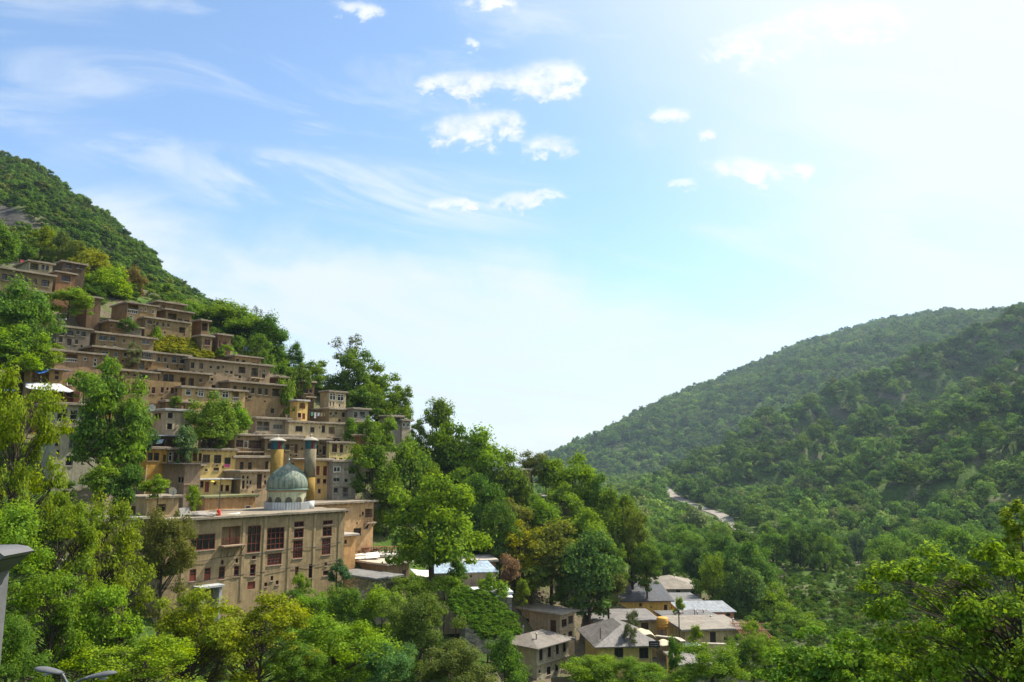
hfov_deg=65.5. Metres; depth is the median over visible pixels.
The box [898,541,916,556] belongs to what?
broadleaf tree
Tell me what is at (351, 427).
shrub
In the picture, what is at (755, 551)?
broadleaf tree
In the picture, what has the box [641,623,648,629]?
window
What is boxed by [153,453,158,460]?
window
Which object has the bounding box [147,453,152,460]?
window
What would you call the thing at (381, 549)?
terrace table
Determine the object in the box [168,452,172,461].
window
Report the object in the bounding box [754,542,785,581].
broadleaf tree
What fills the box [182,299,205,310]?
shrub
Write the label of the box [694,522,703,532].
broadleaf tree
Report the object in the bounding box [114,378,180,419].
house
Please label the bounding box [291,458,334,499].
house
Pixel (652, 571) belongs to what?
broadleaf tree
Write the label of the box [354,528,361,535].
window
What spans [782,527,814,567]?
broadleaf tree
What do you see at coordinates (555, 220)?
sky
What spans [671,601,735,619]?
house
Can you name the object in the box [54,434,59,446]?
window
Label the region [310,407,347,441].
house
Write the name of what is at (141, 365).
window
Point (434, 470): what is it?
broadleaf tree
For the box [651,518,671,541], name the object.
broadleaf tree
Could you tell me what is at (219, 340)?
house
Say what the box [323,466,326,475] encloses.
window
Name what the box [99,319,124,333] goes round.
house
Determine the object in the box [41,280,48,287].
window
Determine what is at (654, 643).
sign
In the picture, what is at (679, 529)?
broadleaf tree
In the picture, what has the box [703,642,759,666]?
boundary wall
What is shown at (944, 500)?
broadleaf tree
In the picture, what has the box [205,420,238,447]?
shrub
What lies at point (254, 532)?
window
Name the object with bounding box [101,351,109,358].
window
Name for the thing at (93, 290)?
broadleaf tree
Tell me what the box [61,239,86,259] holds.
broadleaf tree
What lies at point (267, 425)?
house
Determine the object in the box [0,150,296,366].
mountain scrub
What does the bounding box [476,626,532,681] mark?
shrub
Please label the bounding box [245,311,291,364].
broadleaf tree
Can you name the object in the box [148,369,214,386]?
house
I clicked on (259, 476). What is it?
window
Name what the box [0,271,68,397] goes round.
broadleaf tree
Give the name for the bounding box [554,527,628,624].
broadleaf tree
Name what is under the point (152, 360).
house
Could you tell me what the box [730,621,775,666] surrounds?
pergola
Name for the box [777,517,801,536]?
broadleaf tree
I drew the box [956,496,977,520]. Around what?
broadleaf tree
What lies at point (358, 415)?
house
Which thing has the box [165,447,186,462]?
house
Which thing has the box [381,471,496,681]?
broadleaf tree
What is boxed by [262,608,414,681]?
broadleaf tree
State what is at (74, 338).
house
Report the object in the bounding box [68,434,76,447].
window
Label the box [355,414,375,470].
shrub
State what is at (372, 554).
awning
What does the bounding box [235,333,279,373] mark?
broadleaf tree
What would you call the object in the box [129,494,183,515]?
house
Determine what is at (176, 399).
shrub
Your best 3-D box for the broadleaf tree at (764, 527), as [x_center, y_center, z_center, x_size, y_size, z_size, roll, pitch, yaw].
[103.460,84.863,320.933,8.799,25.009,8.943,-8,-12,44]
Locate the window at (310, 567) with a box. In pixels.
[308,564,313,578]
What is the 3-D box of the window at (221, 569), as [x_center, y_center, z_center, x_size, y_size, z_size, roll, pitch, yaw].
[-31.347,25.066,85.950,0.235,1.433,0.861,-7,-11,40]
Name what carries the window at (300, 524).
in the mosque
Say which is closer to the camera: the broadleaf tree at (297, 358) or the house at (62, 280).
the house at (62, 280)
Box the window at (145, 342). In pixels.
[141,339,148,344]
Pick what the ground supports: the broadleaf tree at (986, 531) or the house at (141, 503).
the broadleaf tree at (986, 531)
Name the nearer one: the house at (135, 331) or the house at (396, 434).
the house at (135, 331)
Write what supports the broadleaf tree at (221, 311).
on the ground
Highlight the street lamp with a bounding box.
[34,666,117,681]
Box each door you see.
[131,506,135,514]
[205,482,208,491]
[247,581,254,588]
[550,620,555,631]
[710,632,715,642]
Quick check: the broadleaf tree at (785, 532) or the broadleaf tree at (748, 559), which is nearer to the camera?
the broadleaf tree at (748, 559)
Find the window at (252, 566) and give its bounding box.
[250,564,255,576]
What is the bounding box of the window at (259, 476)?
[256,474,261,489]
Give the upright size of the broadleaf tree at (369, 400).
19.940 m
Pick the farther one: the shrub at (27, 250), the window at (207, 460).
the shrub at (27, 250)
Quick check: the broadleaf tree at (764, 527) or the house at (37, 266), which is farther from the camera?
the broadleaf tree at (764, 527)
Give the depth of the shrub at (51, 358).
99.43 m
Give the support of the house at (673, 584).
on the ground
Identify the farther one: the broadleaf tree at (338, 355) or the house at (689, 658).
the broadleaf tree at (338, 355)
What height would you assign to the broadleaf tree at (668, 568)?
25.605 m
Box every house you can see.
[0,266,57,302]
[12,259,55,273]
[16,367,72,402]
[20,288,59,327]
[28,389,79,433]
[35,402,96,490]
[41,325,93,351]
[43,348,107,397]
[49,270,78,310]
[52,260,88,295]
[70,515,149,578]
[76,295,103,331]
[80,345,191,378]
[89,331,158,350]
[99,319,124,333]
[109,301,159,326]
[114,369,160,380]
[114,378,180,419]
[122,324,144,335]
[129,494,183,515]
[137,446,171,493]
[139,316,191,352]
[146,300,187,310]
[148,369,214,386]
[148,408,195,438]
[150,435,181,447]
[156,308,194,337]
[159,399,198,428]
[160,463,205,510]
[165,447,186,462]
[174,385,248,430]
[182,357,273,387]
[187,448,239,477]
[191,319,211,338]
[191,334,214,358]
[198,493,259,510]
[199,478,241,494]
[209,333,233,359]
[218,380,287,417]
[223,354,263,363]
[223,470,269,506]
[224,433,303,455]
[232,455,269,469]
[248,417,292,433]
[259,437,332,464]
[269,376,289,404]
[282,420,346,441]
[288,399,310,420]
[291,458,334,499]
[294,380,316,419]
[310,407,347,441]
[314,499,378,553]
[318,390,348,407]
[324,441,355,459]
[326,460,355,499]
[343,531,359,569]
[343,568,403,624]
[346,407,371,441]
[353,434,376,465]
[355,558,413,594]
[377,415,404,449]
[396,419,413,447]
[426,560,498,633]
[459,554,498,579]
[460,587,513,653]
[510,469,532,501]
[512,625,575,679]
[515,602,579,655]
[538,494,570,527]
[576,618,661,681]
[584,608,656,656]
[618,581,674,615]
[650,574,701,597]
[654,609,716,635]
[663,651,718,681]
[665,614,743,648]
[668,592,703,608]
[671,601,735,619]
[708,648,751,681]
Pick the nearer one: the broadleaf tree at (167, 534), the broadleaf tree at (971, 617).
the broadleaf tree at (971, 617)
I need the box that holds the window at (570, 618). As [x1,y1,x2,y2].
[568,615,573,624]
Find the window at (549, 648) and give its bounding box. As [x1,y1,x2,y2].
[548,646,550,657]
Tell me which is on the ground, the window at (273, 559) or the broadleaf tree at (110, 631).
the broadleaf tree at (110, 631)
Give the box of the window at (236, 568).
[233,566,239,577]
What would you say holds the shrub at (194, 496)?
on the ground
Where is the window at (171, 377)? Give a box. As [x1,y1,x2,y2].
[168,374,173,381]
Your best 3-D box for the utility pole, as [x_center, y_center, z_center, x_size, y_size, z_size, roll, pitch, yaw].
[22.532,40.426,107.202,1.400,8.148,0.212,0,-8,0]
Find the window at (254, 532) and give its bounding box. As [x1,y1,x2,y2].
[246,525,260,553]
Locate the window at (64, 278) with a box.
[61,275,70,282]
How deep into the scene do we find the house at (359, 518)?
108.83 m
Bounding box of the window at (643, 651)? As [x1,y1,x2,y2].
[639,647,648,659]
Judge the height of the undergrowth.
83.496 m
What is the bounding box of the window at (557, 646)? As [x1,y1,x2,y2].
[556,644,559,655]
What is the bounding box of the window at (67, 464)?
[64,456,72,466]
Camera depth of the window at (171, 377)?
114.99 m
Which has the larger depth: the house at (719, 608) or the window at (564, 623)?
the house at (719, 608)
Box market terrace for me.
[355,551,398,557]
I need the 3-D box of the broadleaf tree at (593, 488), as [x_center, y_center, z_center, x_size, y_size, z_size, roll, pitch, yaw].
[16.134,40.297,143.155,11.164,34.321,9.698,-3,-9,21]
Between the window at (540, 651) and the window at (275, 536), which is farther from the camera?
the window at (540, 651)
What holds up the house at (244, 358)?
on the ground
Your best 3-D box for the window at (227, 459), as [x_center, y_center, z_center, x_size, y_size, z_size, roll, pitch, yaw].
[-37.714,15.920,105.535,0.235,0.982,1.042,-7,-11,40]
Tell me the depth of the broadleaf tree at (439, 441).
139.36 m
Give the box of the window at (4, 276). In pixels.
[1,274,7,280]
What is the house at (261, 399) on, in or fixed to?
on the ground
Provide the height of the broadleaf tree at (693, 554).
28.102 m
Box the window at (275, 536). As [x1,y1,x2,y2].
[266,527,283,550]
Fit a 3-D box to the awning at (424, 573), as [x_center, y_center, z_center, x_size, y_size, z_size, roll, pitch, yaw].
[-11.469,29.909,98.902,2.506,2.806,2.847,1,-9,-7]
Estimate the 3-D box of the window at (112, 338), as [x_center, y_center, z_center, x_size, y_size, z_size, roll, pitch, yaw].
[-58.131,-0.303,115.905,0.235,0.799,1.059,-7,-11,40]
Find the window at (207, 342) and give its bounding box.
[204,339,209,345]
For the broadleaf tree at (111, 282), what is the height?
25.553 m
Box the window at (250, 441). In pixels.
[249,440,260,448]
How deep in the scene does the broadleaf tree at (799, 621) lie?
129.06 m
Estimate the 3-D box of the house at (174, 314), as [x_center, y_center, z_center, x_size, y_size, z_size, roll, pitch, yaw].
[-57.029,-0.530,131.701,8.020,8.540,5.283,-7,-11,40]
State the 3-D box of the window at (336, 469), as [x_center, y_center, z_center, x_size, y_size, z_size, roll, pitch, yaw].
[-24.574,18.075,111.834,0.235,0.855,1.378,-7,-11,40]
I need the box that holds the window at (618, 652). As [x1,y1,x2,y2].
[614,648,622,658]
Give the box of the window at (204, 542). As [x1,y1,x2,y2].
[190,533,215,551]
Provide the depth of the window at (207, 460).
103.50 m
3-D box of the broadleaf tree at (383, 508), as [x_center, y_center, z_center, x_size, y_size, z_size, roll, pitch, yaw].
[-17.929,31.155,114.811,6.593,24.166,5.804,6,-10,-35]
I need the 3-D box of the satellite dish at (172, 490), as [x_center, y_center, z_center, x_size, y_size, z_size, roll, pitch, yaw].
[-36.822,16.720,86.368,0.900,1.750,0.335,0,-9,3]
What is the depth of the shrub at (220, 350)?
130.96 m
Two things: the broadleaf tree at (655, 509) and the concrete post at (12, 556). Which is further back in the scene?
the broadleaf tree at (655, 509)
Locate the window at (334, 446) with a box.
[331,444,337,452]
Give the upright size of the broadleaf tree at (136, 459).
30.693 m
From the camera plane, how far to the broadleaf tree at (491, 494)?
120.11 m
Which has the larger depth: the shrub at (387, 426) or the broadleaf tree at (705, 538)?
the broadleaf tree at (705, 538)
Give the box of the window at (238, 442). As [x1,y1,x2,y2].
[235,440,243,447]
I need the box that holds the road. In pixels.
[666,487,757,535]
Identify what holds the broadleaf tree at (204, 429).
on the ground
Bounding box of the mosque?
[137,434,349,625]
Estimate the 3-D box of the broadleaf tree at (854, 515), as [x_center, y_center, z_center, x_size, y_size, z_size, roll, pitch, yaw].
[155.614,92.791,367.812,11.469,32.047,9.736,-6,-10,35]
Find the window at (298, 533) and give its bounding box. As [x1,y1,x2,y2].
[293,528,303,538]
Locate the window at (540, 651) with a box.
[539,649,543,661]
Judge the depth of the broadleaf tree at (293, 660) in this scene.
46.74 m
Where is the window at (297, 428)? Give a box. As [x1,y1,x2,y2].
[295,426,302,431]
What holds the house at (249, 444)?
on the ground
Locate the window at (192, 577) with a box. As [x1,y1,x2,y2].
[189,569,196,581]
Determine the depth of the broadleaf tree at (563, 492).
138.70 m
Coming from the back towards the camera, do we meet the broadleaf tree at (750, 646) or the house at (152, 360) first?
the house at (152, 360)
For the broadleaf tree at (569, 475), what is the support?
on the ground
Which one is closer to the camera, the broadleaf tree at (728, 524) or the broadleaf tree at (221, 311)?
the broadleaf tree at (221, 311)
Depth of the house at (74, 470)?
92.57 m
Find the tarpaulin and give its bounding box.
[33,367,50,373]
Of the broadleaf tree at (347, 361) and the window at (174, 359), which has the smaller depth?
the window at (174, 359)
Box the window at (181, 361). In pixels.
[179,357,184,364]
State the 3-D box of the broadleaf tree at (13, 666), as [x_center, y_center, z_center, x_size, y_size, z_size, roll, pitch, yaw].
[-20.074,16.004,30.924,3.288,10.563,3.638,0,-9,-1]
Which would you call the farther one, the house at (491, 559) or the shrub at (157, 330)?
the shrub at (157, 330)
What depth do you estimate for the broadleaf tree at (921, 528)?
299.39 m
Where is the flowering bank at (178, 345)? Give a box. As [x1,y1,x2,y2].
[148,332,214,358]
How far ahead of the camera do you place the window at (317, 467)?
110.80 m
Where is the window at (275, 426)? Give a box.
[273,424,282,429]
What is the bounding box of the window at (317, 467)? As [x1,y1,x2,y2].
[316,466,319,475]
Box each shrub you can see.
[16,244,34,261]
[26,342,66,382]
[38,342,66,348]
[62,370,100,399]
[77,456,121,553]
[94,359,121,378]
[104,459,143,564]
[117,316,139,331]
[135,473,171,540]
[136,428,160,493]
[152,326,162,338]
[168,396,182,408]
[172,424,199,462]
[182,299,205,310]
[184,484,202,511]
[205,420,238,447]
[214,344,237,356]
[231,401,254,437]
[277,377,300,417]
[280,587,305,623]
[287,362,313,399]
[291,572,311,625]
[293,586,339,629]
[326,558,353,587]
[341,417,358,441]
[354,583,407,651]
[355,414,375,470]
[358,640,418,681]
[373,413,397,468]
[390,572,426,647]
[410,419,427,441]
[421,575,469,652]
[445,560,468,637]
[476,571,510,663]
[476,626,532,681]
[500,550,521,588]
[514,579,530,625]
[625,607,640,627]
[666,631,682,678]
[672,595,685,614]
[686,624,702,642]
[740,618,759,638]
[758,631,782,667]
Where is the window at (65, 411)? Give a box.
[56,409,67,421]
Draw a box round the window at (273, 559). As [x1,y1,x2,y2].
[266,553,281,566]
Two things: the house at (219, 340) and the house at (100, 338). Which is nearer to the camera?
the house at (100, 338)
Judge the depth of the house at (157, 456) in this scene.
99.01 m
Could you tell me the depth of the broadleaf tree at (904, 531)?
254.71 m
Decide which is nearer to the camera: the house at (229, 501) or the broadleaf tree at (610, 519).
the house at (229, 501)
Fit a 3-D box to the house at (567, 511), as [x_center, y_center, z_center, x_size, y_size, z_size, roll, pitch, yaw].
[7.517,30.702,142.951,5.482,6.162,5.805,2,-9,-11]
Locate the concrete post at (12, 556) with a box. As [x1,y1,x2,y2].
[0,544,33,661]
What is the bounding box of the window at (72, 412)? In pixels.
[69,410,77,423]
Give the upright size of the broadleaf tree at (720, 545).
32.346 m
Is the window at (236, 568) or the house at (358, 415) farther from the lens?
the house at (358, 415)
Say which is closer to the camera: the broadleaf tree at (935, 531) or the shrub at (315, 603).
the shrub at (315, 603)
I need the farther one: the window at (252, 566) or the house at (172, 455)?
the house at (172, 455)
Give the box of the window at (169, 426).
[166,423,171,429]
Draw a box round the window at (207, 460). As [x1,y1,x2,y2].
[203,455,209,462]
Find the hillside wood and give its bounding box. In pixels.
[525,302,1023,550]
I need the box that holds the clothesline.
[309,411,324,417]
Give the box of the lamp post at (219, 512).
[210,479,220,515]
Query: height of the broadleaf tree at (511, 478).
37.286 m
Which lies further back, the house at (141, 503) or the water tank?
the water tank
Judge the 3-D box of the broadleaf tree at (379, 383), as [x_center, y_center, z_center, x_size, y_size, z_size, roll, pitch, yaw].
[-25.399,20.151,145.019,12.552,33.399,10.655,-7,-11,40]
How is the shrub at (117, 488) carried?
on the ground
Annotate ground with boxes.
[0,192,1023,681]
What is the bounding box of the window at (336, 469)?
[333,467,340,472]
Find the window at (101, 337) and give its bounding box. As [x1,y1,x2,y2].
[98,335,107,341]
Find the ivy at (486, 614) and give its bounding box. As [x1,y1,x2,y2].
[445,585,523,640]
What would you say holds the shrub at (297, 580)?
on the ground
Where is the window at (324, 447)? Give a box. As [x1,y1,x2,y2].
[322,446,325,455]
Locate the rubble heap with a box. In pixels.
[187,511,217,516]
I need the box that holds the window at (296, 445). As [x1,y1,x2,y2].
[294,444,297,453]
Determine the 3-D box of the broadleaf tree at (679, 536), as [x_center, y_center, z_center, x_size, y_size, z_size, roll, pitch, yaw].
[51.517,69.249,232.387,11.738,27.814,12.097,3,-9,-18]
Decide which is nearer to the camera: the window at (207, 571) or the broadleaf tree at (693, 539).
the window at (207, 571)
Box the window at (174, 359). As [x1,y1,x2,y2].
[171,357,176,363]
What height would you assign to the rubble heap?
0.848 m
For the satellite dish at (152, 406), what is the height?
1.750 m
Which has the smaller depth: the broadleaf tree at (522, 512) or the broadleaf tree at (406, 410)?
the broadleaf tree at (522, 512)
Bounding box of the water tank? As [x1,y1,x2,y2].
[656,616,667,635]
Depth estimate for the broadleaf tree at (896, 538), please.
204.99 m
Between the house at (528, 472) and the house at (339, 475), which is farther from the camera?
the house at (528, 472)
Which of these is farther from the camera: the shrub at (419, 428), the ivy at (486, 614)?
the shrub at (419, 428)
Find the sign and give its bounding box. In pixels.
[649,641,659,663]
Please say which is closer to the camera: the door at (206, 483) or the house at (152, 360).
the door at (206, 483)
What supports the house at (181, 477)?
on the ground
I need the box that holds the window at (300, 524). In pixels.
[294,521,303,527]
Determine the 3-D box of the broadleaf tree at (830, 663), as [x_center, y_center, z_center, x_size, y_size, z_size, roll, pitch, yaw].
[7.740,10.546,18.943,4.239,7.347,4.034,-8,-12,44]
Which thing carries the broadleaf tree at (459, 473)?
on the ground
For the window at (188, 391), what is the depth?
112.43 m
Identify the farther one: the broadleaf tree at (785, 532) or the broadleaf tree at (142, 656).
the broadleaf tree at (785, 532)
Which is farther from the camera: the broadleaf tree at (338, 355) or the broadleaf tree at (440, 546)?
the broadleaf tree at (338, 355)
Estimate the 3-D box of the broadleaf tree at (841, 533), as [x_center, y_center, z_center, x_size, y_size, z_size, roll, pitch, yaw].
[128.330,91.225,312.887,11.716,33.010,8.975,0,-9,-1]
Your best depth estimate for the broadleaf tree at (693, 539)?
193.54 m
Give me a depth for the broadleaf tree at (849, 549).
275.72 m
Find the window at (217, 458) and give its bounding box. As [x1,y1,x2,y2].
[214,455,220,463]
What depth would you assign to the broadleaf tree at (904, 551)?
174.11 m
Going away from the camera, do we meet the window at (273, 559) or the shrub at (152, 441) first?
the window at (273, 559)
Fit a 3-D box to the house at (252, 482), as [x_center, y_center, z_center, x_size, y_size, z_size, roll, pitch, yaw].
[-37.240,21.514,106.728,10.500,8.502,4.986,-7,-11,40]
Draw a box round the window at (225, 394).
[222,391,229,398]
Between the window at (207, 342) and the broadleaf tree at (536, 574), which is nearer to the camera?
the broadleaf tree at (536, 574)
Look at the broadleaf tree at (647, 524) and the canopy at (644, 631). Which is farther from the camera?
the broadleaf tree at (647, 524)
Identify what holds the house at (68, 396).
on the ground
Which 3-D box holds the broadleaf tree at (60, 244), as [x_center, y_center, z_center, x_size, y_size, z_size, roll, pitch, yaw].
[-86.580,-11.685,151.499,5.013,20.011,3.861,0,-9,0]
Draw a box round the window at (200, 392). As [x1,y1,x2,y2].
[197,390,203,396]
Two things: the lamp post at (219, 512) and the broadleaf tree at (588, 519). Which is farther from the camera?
the broadleaf tree at (588, 519)
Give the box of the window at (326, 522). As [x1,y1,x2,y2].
[322,520,333,525]
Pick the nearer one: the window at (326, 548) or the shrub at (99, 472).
the shrub at (99, 472)
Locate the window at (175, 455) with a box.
[173,452,177,462]
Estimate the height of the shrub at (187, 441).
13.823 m
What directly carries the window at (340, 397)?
in the house at (332, 399)
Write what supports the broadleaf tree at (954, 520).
on the ground
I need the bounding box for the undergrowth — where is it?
[0,259,1023,681]
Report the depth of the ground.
420.22 m
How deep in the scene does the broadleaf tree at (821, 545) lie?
210.93 m
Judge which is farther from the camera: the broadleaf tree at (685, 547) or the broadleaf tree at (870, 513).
the broadleaf tree at (870, 513)
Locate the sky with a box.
[0,0,1023,465]
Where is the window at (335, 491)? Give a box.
[333,487,338,493]
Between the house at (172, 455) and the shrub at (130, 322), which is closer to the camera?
the house at (172, 455)
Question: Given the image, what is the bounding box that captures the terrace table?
[372,546,386,552]
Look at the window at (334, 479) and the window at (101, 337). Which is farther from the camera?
the window at (101, 337)
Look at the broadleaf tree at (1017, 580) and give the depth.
168.68 m
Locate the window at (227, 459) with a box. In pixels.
[224,457,230,464]
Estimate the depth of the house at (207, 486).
100.62 m
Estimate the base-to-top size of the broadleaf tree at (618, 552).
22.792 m
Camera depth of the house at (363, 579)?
98.19 m
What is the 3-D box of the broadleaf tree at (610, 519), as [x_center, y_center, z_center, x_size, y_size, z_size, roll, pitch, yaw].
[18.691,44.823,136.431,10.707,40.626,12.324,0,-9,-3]
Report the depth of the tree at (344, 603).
70.58 m
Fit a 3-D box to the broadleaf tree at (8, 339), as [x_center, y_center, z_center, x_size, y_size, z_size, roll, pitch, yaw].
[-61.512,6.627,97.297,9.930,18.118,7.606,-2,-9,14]
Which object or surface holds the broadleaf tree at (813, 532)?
on the ground
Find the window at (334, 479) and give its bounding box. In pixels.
[333,477,339,482]
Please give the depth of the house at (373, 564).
103.83 m
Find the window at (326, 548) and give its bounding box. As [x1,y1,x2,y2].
[321,538,330,555]
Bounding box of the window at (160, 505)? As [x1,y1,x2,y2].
[156,504,166,512]
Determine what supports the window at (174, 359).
in the house at (152, 360)
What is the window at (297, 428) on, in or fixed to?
in the house at (333, 430)
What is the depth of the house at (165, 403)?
110.75 m
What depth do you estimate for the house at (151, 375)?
111.00 m
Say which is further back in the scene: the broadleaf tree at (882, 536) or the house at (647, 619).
the broadleaf tree at (882, 536)
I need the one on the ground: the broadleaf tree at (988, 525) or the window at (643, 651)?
the broadleaf tree at (988, 525)
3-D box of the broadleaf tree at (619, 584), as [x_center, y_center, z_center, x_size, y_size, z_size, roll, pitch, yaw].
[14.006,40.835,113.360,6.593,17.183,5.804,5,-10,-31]
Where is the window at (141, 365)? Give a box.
[138,363,143,369]
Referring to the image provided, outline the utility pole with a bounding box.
[673,610,683,636]
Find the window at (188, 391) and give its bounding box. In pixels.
[185,389,190,395]
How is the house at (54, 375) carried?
on the ground
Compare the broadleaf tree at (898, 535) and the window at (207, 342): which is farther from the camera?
the broadleaf tree at (898, 535)
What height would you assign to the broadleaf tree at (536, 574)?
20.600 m
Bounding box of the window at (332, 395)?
[329,393,336,400]
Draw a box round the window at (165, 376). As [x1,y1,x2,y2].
[163,374,167,380]
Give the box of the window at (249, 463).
[248,462,251,469]
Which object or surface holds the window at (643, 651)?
in the house at (610, 642)
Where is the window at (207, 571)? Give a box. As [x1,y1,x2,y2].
[204,567,210,580]
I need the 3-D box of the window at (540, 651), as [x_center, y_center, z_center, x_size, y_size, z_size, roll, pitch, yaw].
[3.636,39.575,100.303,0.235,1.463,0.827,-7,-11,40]
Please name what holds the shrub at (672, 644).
on the ground
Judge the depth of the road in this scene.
494.82 m
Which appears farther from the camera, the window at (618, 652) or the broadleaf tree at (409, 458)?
the broadleaf tree at (409, 458)
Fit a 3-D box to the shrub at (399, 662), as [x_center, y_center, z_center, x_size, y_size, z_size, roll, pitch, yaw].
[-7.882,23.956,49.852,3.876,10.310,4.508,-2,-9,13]
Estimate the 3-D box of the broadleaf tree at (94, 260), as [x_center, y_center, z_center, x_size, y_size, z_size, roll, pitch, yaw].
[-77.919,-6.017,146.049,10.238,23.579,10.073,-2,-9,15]
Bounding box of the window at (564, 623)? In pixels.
[562,619,567,627]
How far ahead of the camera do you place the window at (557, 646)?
103.02 m
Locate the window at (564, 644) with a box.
[563,642,565,652]
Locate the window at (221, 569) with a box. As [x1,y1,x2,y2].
[218,566,225,580]
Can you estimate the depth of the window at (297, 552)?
93.42 m
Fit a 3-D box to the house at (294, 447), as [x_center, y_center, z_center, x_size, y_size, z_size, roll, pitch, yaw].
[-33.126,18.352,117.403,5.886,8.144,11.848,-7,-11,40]
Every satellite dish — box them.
[148,404,155,417]
[169,487,176,502]
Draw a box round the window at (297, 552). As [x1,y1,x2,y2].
[292,540,302,559]
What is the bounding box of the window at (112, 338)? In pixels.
[109,336,116,341]
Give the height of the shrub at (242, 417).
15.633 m
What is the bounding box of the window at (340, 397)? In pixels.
[337,394,344,401]
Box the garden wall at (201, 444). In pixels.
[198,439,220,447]
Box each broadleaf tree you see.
[0,219,22,262]
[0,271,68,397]
[0,321,54,375]
[0,358,77,562]
[0,498,63,604]
[0,609,53,681]
[1,566,107,681]
[11,486,107,681]
[20,225,57,260]
[40,578,164,681]
[43,229,69,262]
[45,286,94,324]
[54,632,205,681]
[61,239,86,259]
[64,490,159,681]
[66,352,158,515]
[67,246,112,274]
[83,280,107,302]
[84,265,133,300]
[104,397,154,501]
[113,501,200,681]
[122,264,149,296]
[124,341,142,369]
[146,583,246,681]
[181,591,326,681]
[182,389,238,448]
[189,297,262,333]
[220,306,267,346]
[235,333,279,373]
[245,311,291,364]
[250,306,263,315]
[259,637,328,681]
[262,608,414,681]
[273,358,293,374]
[284,339,305,378]
[301,360,339,397]
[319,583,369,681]
[328,334,363,374]
[328,346,385,406]
[341,431,402,515]
[346,362,405,424]
[346,385,388,419]
[368,475,408,538]
[372,586,469,681]
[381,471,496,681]
[386,383,413,419]
[387,430,435,511]
[405,461,445,509]
[413,394,456,453]
[415,637,499,681]
[425,396,436,447]
[426,419,481,494]
[438,422,518,500]
[440,466,476,519]
[455,470,507,554]
[472,447,540,506]
[478,499,521,580]
[494,517,551,584]
[503,497,535,533]
[506,544,557,603]
[516,449,558,501]
[520,516,578,604]
[524,492,564,530]
[533,449,602,512]
[535,458,554,493]
[541,481,592,537]
[549,568,580,608]
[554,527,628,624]
[557,653,646,681]
[568,507,616,553]
[574,469,622,536]
[589,534,629,579]
[590,483,649,561]
[593,573,630,618]
[605,655,676,681]
[616,501,653,589]
[622,617,637,648]
[628,542,665,598]
[640,517,651,530]
[642,527,660,545]
[646,524,669,554]
[651,507,664,516]
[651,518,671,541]
[655,540,684,576]
[662,523,681,547]
[667,524,689,553]
[667,640,752,681]
[669,530,703,554]
[674,532,715,579]
[676,542,700,565]
[677,520,696,530]
[681,540,712,582]
[690,524,711,547]
[690,551,731,593]
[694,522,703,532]
[695,554,732,602]
[701,534,708,547]
[704,520,735,547]
[705,532,740,555]
[707,555,769,618]
[712,525,735,543]
[714,518,731,534]
[720,538,779,599]
[722,631,772,681]
[730,519,760,545]
[739,538,775,575]
[747,581,797,620]
[748,621,898,681]
[754,527,792,565]
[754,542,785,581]
[756,521,775,536]
[772,606,830,633]
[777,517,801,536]
[780,528,791,561]
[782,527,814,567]
[787,532,808,561]
[797,517,817,528]
[803,526,841,569]
[808,530,840,573]
[809,533,855,560]
[822,539,844,572]
[832,531,851,551]
[834,536,855,564]
[836,509,857,531]
[844,508,859,518]
[846,528,868,563]
[854,535,905,590]
[854,536,1023,681]
[857,554,893,603]
[858,507,877,534]
[858,541,871,563]
[863,535,899,563]
[870,537,912,584]
[874,517,893,533]
[881,534,907,553]
[883,527,909,543]
[888,514,911,531]
[896,556,941,596]
[898,526,915,543]
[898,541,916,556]
[899,523,911,532]
[899,532,934,556]
[910,549,956,587]
[912,521,931,536]
[920,519,946,535]
[920,537,969,589]
[926,520,960,544]
[929,493,941,514]
[933,525,979,570]
[936,493,952,512]
[942,509,965,527]
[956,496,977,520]
[959,531,1006,574]
[961,523,985,536]
[966,532,1011,585]
[971,529,993,535]
[975,518,998,532]
[991,517,1004,530]
[998,496,1023,566]
[999,520,1022,536]
[1004,556,1023,589]
[1011,540,1023,576]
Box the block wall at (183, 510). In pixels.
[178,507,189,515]
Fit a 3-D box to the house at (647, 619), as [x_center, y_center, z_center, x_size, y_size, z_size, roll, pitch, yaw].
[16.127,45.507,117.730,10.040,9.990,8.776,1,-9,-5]
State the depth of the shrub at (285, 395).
126.19 m
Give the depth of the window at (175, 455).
101.35 m
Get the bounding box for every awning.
[23,382,73,406]
[355,552,377,558]
[410,569,428,577]
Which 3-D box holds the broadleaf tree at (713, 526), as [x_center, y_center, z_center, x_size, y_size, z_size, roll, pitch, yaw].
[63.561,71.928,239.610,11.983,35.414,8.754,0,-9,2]
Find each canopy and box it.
[637,628,656,657]
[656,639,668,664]
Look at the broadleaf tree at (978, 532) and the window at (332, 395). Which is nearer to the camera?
the window at (332, 395)
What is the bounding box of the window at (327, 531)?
[322,526,332,537]
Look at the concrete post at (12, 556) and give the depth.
5.75 m

